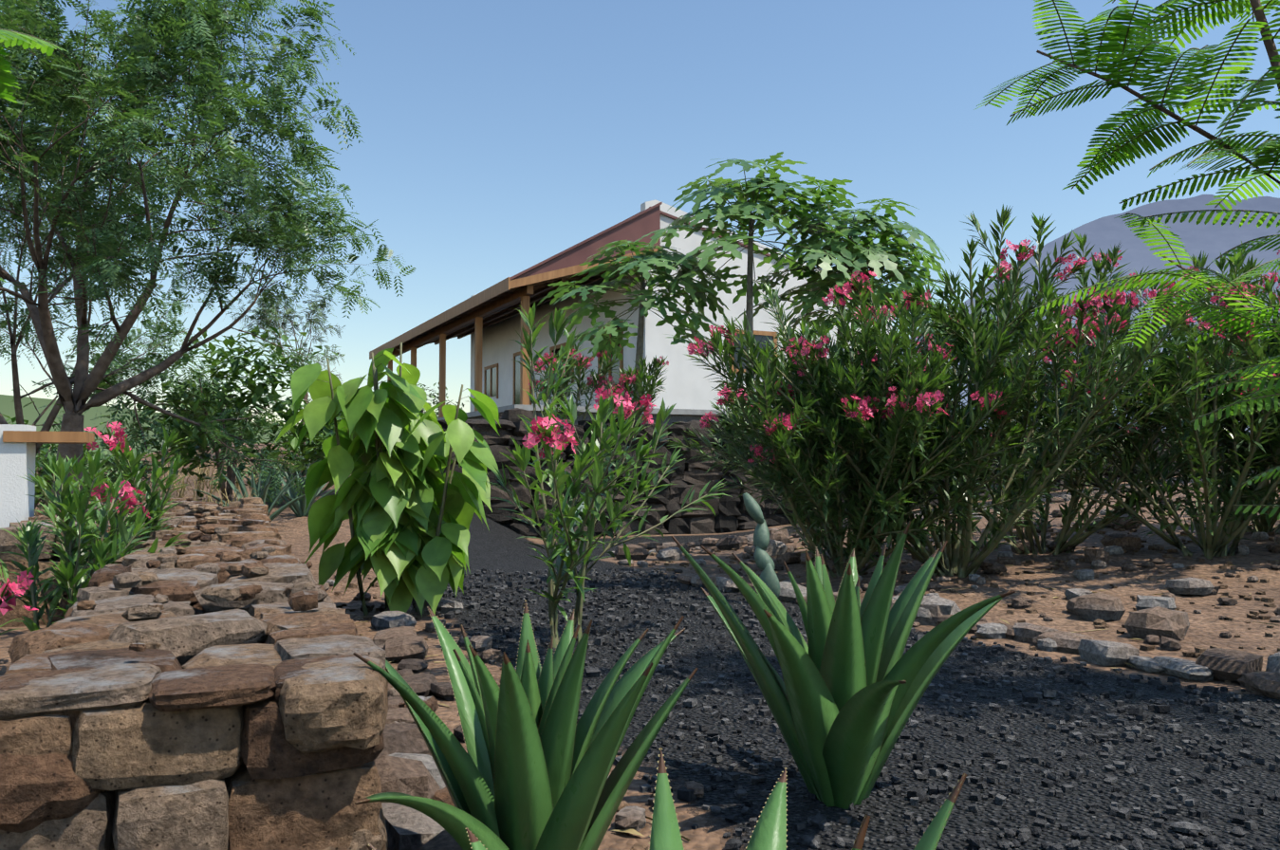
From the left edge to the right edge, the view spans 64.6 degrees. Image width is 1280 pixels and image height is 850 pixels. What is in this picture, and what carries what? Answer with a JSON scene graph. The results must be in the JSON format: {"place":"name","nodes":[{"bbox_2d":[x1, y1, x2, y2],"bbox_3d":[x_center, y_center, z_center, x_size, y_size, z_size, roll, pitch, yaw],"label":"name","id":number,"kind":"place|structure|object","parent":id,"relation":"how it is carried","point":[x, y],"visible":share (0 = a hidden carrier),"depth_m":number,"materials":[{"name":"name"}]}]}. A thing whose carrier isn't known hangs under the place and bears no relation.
{"place":"outdoors","nodes":[
{"label":"outdoors","id":0,"kind":"place"},
{"bbox_2d":[0,485,256,563],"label":"dry grass","id":1,"kind":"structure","parent":0,"point":[208,500],"depth_m":11.75,"materials":[{"name":"beige plant"}]},
{"bbox_2d":[0,394,319,466],"bbox_3d":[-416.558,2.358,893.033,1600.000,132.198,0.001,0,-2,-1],"label":"hills","id":2,"kind":"structure","parent":0,"point":[30,414],"depth_m":891.87,"materials":[{"name":"green plant"}]},
{"bbox_2d":[0,442,1279,849],"bbox_3d":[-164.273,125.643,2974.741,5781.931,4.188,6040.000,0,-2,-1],"label":"ground","id":3,"kind":"structure","parent":0,"point":[497,545],"depth_m":4.62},
{"bbox_2d":[0,570,38,634],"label":"oleander","id":4,"kind":"object","parent":3,"relation":"on","point":[5,596],"visible":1,"depth_m":4.02,"materials":[{"name":"pink plant"}]},
{"bbox_2d":[0,28,68,103],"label":"banana leaf","id":5,"kind":"object","parent":3,"relation":"on","point":[12,38],"visible":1,"depth_m":3.44,"materials":[{"name":"green plant"}]},
{"bbox_2d":[35,463,52,502],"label":"bush","id":6,"kind":"object","parent":3,"relation":"on","point":[39,495],"visible":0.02,"depth_m":17.89,"materials":[{"name":"green plant"}]},
{"bbox_2d":[0,424,94,528],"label":"white garden wall","id":7,"kind":"structure","parent":3,"relation":"on","point":[18,442],"depth_m":8.32,"materials":[{"name":"paint"}]},
{"bbox_2d":[2,414,120,509],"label":"bush","id":8,"kind":"object","parent":3,"relation":"on","point":[46,448],"visible":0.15,"depth_m":19.20,"materials":[{"name":"green plant"}]},
{"bbox_2d":[34,422,129,508],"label":"bush","id":9,"kind":"object","parent":3,"relation":"on","point":[108,463],"visible":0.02,"depth_m":25.45,"materials":[{"name":"green plant"}]},
{"bbox_2d":[0,447,191,631],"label":"oleander","id":10,"kind":"object","parent":3,"relation":"on","point":[70,576],"visible":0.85,"depth_m":5.10,"materials":[{"name":"green plant"}]},
{"bbox_2d":[19,421,195,584],"bbox_3d":[-3.334,0.658,6.447,1.124,1.354,0.978,-2,-3,41],"label":"oleander","id":11,"kind":"object","parent":3,"relation":"on","point":[156,505],"visible":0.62,"depth_m":6.32,"materials":[{"name":"green plant"}]},
{"bbox_2d":[87,456,160,484],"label":"bush","id":12,"kind":"object","parent":3,"relation":"on","point":[141,466],"visible":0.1,"depth_m":29.12,"materials":[{"name":"green plant"}]},
{"bbox_2d":[0,3,265,455],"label":"tree","id":13,"kind":"object","parent":3,"relation":"on","point":[8,309],"visible":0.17,"depth_m":14.46,"materials":[{"name":"green plant"}]},
{"bbox_2d":[35,449,292,514],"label":"stone wall","id":14,"kind":"structure","parent":3,"relation":"on","point":[201,471],"depth_m":17.73,"materials":[{"name":"brown stone"}]},
{"bbox_2d":[124,371,249,453],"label":"bush","id":15,"kind":"object","parent":3,"relation":"on","point":[155,435],"visible":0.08,"depth_m":27.80,"materials":[{"name":"green plant"}]},
{"bbox_2d":[52,323,345,503],"bbox_3d":[-6.232,-0.103,15.556,4.044,2.795,3.608,0,-2,-1],"label":"bush","id":16,"kind":"object","parent":3,"relation":"on","point":[254,395],"visible":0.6,"depth_m":15.28,"materials":[{"name":"green plant"}]},
{"bbox_2d":[158,377,253,459],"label":"bush","id":17,"kind":"object","parent":3,"relation":"on","point":[197,428],"visible":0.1,"depth_m":27.54,"materials":[{"name":"green plant"}]},
{"bbox_2d":[0,0,416,509],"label":"tree","id":18,"kind":"object","parent":3,"relation":"on","point":[192,30],"visible":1,"depth_m":11.51,"materials":[{"name":"green plant"}]},
{"bbox_2d":[0,496,454,849],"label":"stone wall","id":19,"kind":"structure","parent":3,"relation":"on","point":[215,683],"depth_m":2.10,"materials":[{"name":"brown stone"}]},
{"bbox_2d":[189,458,317,520],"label":"agave","id":20,"kind":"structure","parent":3,"relation":"on","point":[264,493],"depth_m":12.27,"materials":[{"name":"green plant"}]},
{"bbox_2d":[232,452,304,505],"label":"agave","id":21,"kind":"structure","parent":3,"relation":"on","point":[281,500],"depth_m":15.42,"materials":[{"name":"green plant"}]},
{"bbox_2d":[225,270,345,457],"bbox_3d":[-10.476,-1.773,29.837,3.427,5.494,3.693,0,-2,-1],"label":"acacia","id":22,"kind":"object","parent":3,"relation":"on","point":[288,312],"visible":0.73,"depth_m":29.81,"materials":[{"name":"green plant"}]},
{"bbox_2d":[265,456,309,496],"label":"agave","id":23,"kind":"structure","parent":3,"relation":"on","point":[303,473],"depth_m":17.04,"materials":[{"name":"green plant"}]},
{"bbox_2d":[253,459,340,517],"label":"agave","id":24,"kind":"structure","parent":3,"relation":"on","point":[297,508],"depth_m":13.82,"materials":[{"name":"green plant"}]},
{"bbox_2d":[287,411,350,478],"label":"bush","id":25,"kind":"object","parent":3,"relation":"on","point":[319,448],"depth_m":16.96,"materials":[{"name":"green plant"}]},
{"bbox_2d":[274,342,500,617],"bbox_3d":[-1.797,0.435,7.499,1.658,2.074,1.313,0,-2,-1],"label":"leaf shrub","id":26,"kind":"object","parent":3,"relation":"on","point":[403,504],"visible":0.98,"depth_m":7.15,"materials":[{"name":"green plant"}]},
{"bbox_2d":[416,381,463,418],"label":"tree","id":27,"kind":"object","parent":3,"relation":"on","point":[434,402],"visible":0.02,"depth_m":41.12,"materials":[{"name":"green plant"}]},
{"bbox_2d":[352,600,697,849],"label":"agave","id":28,"kind":"object","parent":3,"relation":"on","point":[530,769],"visible":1,"depth_m":2.27,"materials":[{"name":"green plant"}]},
{"bbox_2d":[556,501,584,581],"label":"cactus","id":29,"kind":"object","parent":3,"relation":"on","point":[559,558],"visible":0.27,"depth_m":9.46,"materials":[{"name":"green plant"}]},
{"bbox_2d":[527,342,622,425],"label":"oleander bush","id":30,"kind":"object","parent":3,"relation":"on","point":[580,363],"depth_m":16.54,"materials":[{"name":"green plant"}]},
{"bbox_2d":[488,301,729,648],"bbox_3d":[-0.183,0.265,5.827,1.617,2.089,1.801,0,-2,-1],"label":"oleander","id":31,"kind":"object","parent":3,"relation":"on","point":[547,435],"visible":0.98,"depth_m":5.86,"materials":[{"name":"green plant"}]},
{"bbox_2d":[586,354,668,422],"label":"oleander bush","id":32,"kind":"object","parent":3,"relation":"on","point":[636,380],"depth_m":16.43,"materials":[{"name":"green plant"}]},
{"bbox_2d":[537,240,729,422],"bbox_3d":[-0.082,-1.618,18.308,3.434,3.554,3.633,-1,-2,13],"label":"papaya","id":33,"kind":"object","parent":3,"relation":"on","point":[646,263],"visible":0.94,"depth_m":18.35,"materials":[{"name":"green plant"}]},
{"bbox_2d":[369,199,904,425],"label":"house","id":34,"kind":"structure","parent":3,"relation":"on","point":[489,320],"depth_m":23.77,"materials":[{"name":"white paint"}]},
{"bbox_2d":[366,747,966,849],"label":"agave","id":35,"kind":"object","parent":3,"relation":"on","point":[769,831],"visible":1,"depth_m":1.48,"materials":[{"name":"green plant"}]},
{"bbox_2d":[633,151,869,399],"bbox_3d":[1.942,-2.286,18.222,4.169,4.879,4.411,0,-2,-1],"label":"papaya","id":36,"kind":"object","parent":3,"relation":"on","point":[722,192],"visible":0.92,"depth_m":18.13,"materials":[{"name":"green plant"}]},
{"bbox_2d":[742,492,779,598],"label":"cactus","id":37,"kind":"object","parent":3,"relation":"on","point":[765,564],"visible":0.92,"depth_m":7.86,"materials":[{"name":"green plant"}]},
{"bbox_2d":[325,482,1279,849],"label":"field stones","id":38,"kind":"object","parent":3,"relation":"on","point":[405,763],"visible":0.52,"depth_m":6.08,"materials":[{"name":"stone"}]},
{"bbox_2d":[333,511,1279,849],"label":"earth clods","id":39,"kind":"object","parent":3,"relation":"on","point":[1101,623],"visible":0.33,"depth_m":8.31,"materials":[{"name":"brown soil"}]},
{"bbox_2d":[345,516,1278,841],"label":"ground litter","id":40,"kind":"object","parent":3,"relation":"on","point":[632,831],"visible":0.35,"depth_m":6.51,"materials":[{"name":"brown plant"}]},
{"bbox_2d":[689,333,978,559],"bbox_3d":[2.123,0.261,11.364,3.213,2.460,4.195,0,-2,-1],"label":"oleander bush","id":41,"kind":"object","parent":3,"relation":"on","point":[812,530],"visible":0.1,"depth_m":11.28,"materials":[{"name":"green plant"}]},
{"bbox_2d":[730,196,948,351],"bbox_3d":[3.729,-2.007,18.561,4.021,4.358,4.025,0,-2,-1],"label":"papaya","id":42,"kind":"object","parent":3,"relation":"on","point":[841,220],"visible":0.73,"depth_m":17.95,"materials":[{"name":"green plant"}]},
{"bbox_2d":[437,408,1245,538],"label":"stone retaining wall","id":43,"kind":"structure","parent":3,"relation":"on","point":[732,514],"depth_m":15.87,"materials":[{"name":"stone"}]},
{"bbox_2d":[670,520,1015,809],"bbox_3d":[0.630,0.751,3.142,1.073,0.931,0.944,-2,-3,36],"label":"agave","id":44,"kind":"object","parent":3,"relation":"on","point":[843,698],"visible":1,"depth_m":3.06,"materials":[{"name":"green plant"}]},
{"bbox_2d":[426,565,1279,849],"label":"gravel pebbles","id":45,"kind":"object","parent":3,"relation":"on","point":[915,797],"visible":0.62,"depth_m":4.13,"materials":[{"name":"black gravel"}]},
{"bbox_2d":[770,239,950,345],"bbox_3d":[4.155,-1.641,18.680,3.436,3.634,3.672,-2,-3,33],"label":"papaya","id":46,"kind":"object","parent":3,"relation":"on","point":[922,270],"visible":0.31,"depth_m":18.51,"materials":[{"name":"green plant"}]},
{"bbox_2d":[667,317,1079,577],"bbox_3d":[1.890,0.250,9.312,3.230,2.358,3.367,0,-2,-1],"label":"oleander","id":47,"kind":"object","parent":3,"relation":"on","point":[902,416],"visible":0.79,"depth_m":8.72,"materials":[{"name":"green plant"}]},
{"bbox_2d":[686,204,1219,577],"bbox_3d":[3.021,-0.220,9.621,4.262,3.246,3.943,-1,-3,27],"label":"oleander","id":48,"kind":"object","parent":3,"relation":"on","point":[956,557],"visible":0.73,"depth_m":8.80,"materials":[{"name":"green plant"}]},
{"bbox_2d":[965,289,1062,365],"bbox_3d":[12.103,-1.881,33.832,3.753,5.392,2.718,-2,-3,38],"label":"acacia behind house","id":49,"kind":"object","parent":3,"relation":"on","point":[1012,327],"depth_m":33.67,"materials":[{"name":"green plant"}]},
{"bbox_2d":[838,211,1279,555],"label":"oleander bush","id":50,"kind":"object","parent":3,"relation":"on","point":[937,311],"visible":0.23,"depth_m":10.02,"materials":[{"name":"green plant"}]},
{"bbox_2d":[979,379,1250,433],"bbox_3d":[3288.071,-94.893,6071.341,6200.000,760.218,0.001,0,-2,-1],"label":"volcano foot","id":51,"kind":"object","parent":3,"relation":"on","point":[1126,416],"depth_m":6063.76},
{"bbox_2d":[952,248,1279,559],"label":"oleander","id":52,"kind":"object","parent":3,"relation":"on","point":[1215,540],"visible":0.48,"depth_m":9.50,"materials":[{"name":"green plant"}]},
{"bbox_2d":[973,0,1279,210],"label":"tree branch","id":53,"kind":"object","parent":3,"relation":"on","point":[1114,78],"visible":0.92,"depth_m":4.64,"materials":[{"name":"green plant"}]},
{"bbox_2d":[1061,236,1279,533],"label":"oleander bush","id":54,"kind":"object","parent":3,"relation":"on","point":[1268,286],"visible":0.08,"depth_m":10.74,"materials":[{"name":"green plant"}]},
{"bbox_2d":[1102,0,1279,519],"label":"tree foliage","id":55,"kind":"object","parent":3,"relation":"on","point":[1266,31],"visible":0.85,"depth_m":4.72,"materials":[{"name":"green plant"}]},
{"bbox_2d":[1030,212,1279,415],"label":"tree leaves","id":56,"kind":"object","parent":55,"relation":"on","point":[1199,277],"visible":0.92,"depth_m":5.15,"materials":[{"name":"green plant"}]},
{"bbox_2d":[1206,367,1279,471],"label":"oleander","id":57,"kind":"object","parent":3,"relation":"on","point":[1275,438],"visible":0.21,"depth_m":9.70,"materials":[{"name":"green plant"}]},
{"bbox_2d":[0,0,1279,424],"label":"sky","id":58,"kind":"structure","parent":0,"point":[499,138],"materials":[{"name":"blue"}]},
{"bbox_2d":[895,194,1279,408],"bbox_3d":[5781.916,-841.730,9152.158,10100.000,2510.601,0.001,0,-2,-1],"label":"volcano","id":59,"kind":"structure","parent":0,"point":[1103,233],"depth_m":9167.53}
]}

